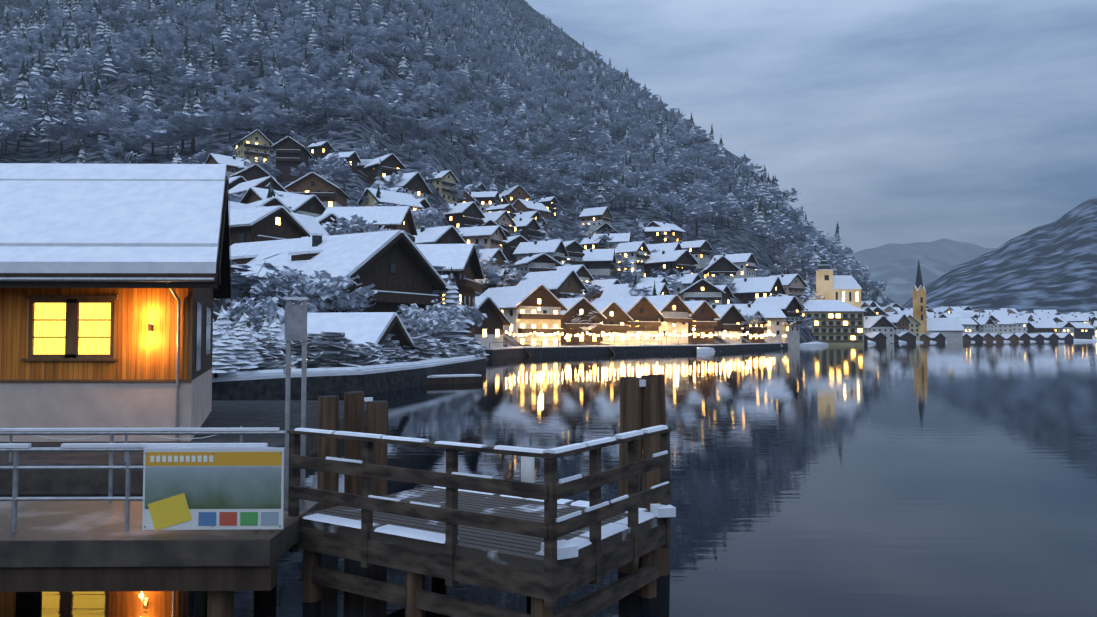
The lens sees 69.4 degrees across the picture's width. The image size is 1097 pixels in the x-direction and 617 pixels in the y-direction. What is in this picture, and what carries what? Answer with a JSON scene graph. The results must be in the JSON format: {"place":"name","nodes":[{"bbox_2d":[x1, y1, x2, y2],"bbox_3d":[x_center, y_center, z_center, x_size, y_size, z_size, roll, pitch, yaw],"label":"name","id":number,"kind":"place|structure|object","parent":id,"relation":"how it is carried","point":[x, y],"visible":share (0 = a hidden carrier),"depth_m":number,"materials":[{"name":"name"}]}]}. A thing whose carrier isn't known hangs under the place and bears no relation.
{"place":"outdoors","nodes":[
{"label":"outdoors","id":0,"kind":"place"},
{"bbox_2d":[0,163,231,441],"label":"house","id":1,"kind":"structure","parent":0,"point":[115,280],"depth_m":21.71,"materials":[{"name":"paint"}]},
{"bbox_2d":[0,400,387,493],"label":"station quay","id":2,"kind":"structure","parent":0,"point":[249,414],"depth_m":19.20,"materials":[{"name":"concrete"}]},
{"bbox_2d":[252,312,415,359],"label":"boathouse","id":3,"kind":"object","parent":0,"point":[372,327],"visible":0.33,"depth_m":60.49,"materials":[{"name":"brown wood"}]},
{"bbox_2d":[212,354,485,400],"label":"quay","id":4,"kind":"structure","parent":0,"point":[258,385],"depth_m":46.36,"materials":[{"name":"stone"}]},
{"bbox_2d":[0,0,894,359],"bbox_3d":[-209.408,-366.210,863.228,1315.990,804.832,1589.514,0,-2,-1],"label":"mountain terrain","id":5,"kind":"structure","parent":0,"point":[742,238],"depth_m":462.02,"materials":[{"name":"white snow"}]},
{"bbox_2d":[213,230,447,335],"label":"house","id":6,"kind":"structure","parent":5,"relation":"on","point":[396,268],"depth_m":79.86,"materials":[{"name":"paint"}]},
{"bbox_2d":[0,0,887,333],"bbox_3d":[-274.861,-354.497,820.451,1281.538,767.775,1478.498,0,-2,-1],"label":"forest trees","id":7,"kind":"object","parent":5,"relation":"on","point":[78,60],"visible":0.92,"depth_m":537.27,"materials":[{"name":"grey plant"}]},
{"bbox_2d":[212,152,795,377],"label":"garden trees","id":8,"kind":"object","parent":5,"relation":"on","point":[240,343],"visible":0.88,"depth_m":66.12,"materials":[{"name":"grey plant"}]},
{"bbox_2d":[505,308,785,344],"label":"string lights","id":9,"kind":"object","parent":5,"relation":"on","point":[637,334],"visible":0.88,"depth_m":169.18},
{"bbox_2d":[814,256,861,308],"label":"church","id":10,"kind":"structure","parent":5,"relation":"on","point":[843,288],"depth_m":418.85,"materials":[{"name":"beige paint"}]},
{"bbox_2d":[204,129,807,354],"bbox_3d":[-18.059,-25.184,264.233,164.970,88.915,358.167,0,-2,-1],"label":"village houses","id":11,"kind":"structure","parent":0,"point":[512,309],"depth_m":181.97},
{"bbox_2d":[0,342,1096,616],"bbox_3d":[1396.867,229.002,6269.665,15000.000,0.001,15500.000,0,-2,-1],"label":"lake water","id":12,"kind":"structure","parent":0,"point":[912,480],"depth_m":20.09,"materials":[{"name":"blue liquid"}]},
{"bbox_2d":[0,500,321,616],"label":"terrace","id":13,"kind":"structure","parent":12,"relation":"in","point":[69,546],"depth_m":9.32,"materials":[{"name":"concrete"}]},
{"bbox_2d":[0,431,284,531],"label":"pipe railing","id":14,"kind":"object","parent":13,"relation":"on","point":[15,498],"visible":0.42,"depth_m":9.73,"materials":[{"name":"metal"}]},
{"bbox_2d":[0,428,279,447],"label":"railing snow","id":15,"kind":"structure","parent":14,"relation":"on","point":[112,445],"depth_m":9.77,"materials":[{"name":"white snow"}]},
{"bbox_2d":[142,448,284,530],"bbox_3d":[-4.100,2.211,9.699,1.706,1.001,0.040,0,-2,-1],"label":"information board","id":16,"kind":"object","parent":14,"relation":"attached to","point":[209,488],"visible":1,"depth_m":9.69,"materials":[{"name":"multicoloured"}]},
{"bbox_2d":[284,297,308,509],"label":"sign poles","id":17,"kind":"object","parent":13,"relation":"on","point":[295,322],"visible":0.98,"depth_m":10.99,"materials":[{"name":"metal"}]},
{"bbox_2d":[287,428,671,616],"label":"wooden pier","id":18,"kind":"structure","parent":12,"relation":"in","point":[496,545],"depth_m":9.47,"materials":[{"name":"brown wood"}]},
{"bbox_2d":[294,425,675,559],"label":"snow on railing","id":19,"kind":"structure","parent":18,"relation":"on","point":[569,548],"depth_m":9.61,"materials":[{"name":"white snow"}]},
{"bbox_2d":[521,456,533,498],"bbox_3d":[-0.309,2.449,11.758,0.200,0.720,0.200,0,-2,-1],"label":"sign","id":20,"kind":"object","parent":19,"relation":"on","point":[527,469],"visible":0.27,"depth_m":11.68,"materials":[{"name":"grey"}]},
{"bbox_2d":[317,374,669,575],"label":"mooring piles","id":21,"kind":"object","parent":12,"relation":"in","point":[642,407],"visible":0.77,"depth_m":12.74,"materials":[{"name":"brown wood"}]},
{"bbox_2d":[364,380,645,401],"bbox_3d":[-0.760,1.285,12.358,4.638,0.410,0.159,-1,-2,14],"label":"snow pile","id":22,"kind":"object","parent":21,"relation":"on","point":[642,383],"depth_m":11.78,"materials":[{"name":"white snow"}]},
{"bbox_2d":[483,340,787,359],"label":"promenade","id":23,"kind":"structure","parent":0,"point":[513,352],"depth_m":160.76,"materials":[{"name":"stone"}]},
{"bbox_2d":[525,0,1096,259],"label":"sky","id":24,"kind":"structure","parent":0,"point":[891,121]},
{"bbox_2d":[697,336,1096,352],"bbox_3d":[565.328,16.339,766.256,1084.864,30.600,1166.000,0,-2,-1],"label":"delta ground","id":25,"kind":"structure","parent":0,"point":[709,349],"depth_m":393.94,"materials":[{"name":"white snow"}]},
{"bbox_2d":[802,300,864,345],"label":"hotel building","id":26,"kind":"structure","parent":25,"relation":"on","point":[839,322],"depth_m":324.86,"materials":[{"name":"paint"}]},
{"bbox_2d":[726,295,1096,346],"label":"town houses","id":27,"kind":"structure","parent":25,"relation":"on","point":[893,323],"depth_m":551.50,"materials":[{"name":"white wood"}]},
{"bbox_2d":[913,260,964,342],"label":"church","id":28,"kind":"structure","parent":25,"relation":"on","point":[951,329],"depth_m":501.90,"materials":[{"name":"beige paint"}]},
{"bbox_2d":[867,255,954,305],"bbox_3d":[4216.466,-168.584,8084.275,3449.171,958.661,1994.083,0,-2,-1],"label":"mountain","id":29,"kind":"structure","parent":0,"point":[898,275],"depth_m":8568.90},
{"bbox_2d":[848,238,996,265],"bbox_3d":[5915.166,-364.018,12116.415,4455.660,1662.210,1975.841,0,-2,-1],"label":"mountain","id":30,"kind":"structure","parent":0,"point":[955,253],"depth_m":12850.46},
{"bbox_2d":[902,196,1096,313],"bbox_3d":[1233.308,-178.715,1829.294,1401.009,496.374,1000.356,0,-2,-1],"label":"mountain","id":31,"kind":"structure","parent":0,"point":[1052,266],"depth_m":1844.02,"materials":[{"name":"white snow"}]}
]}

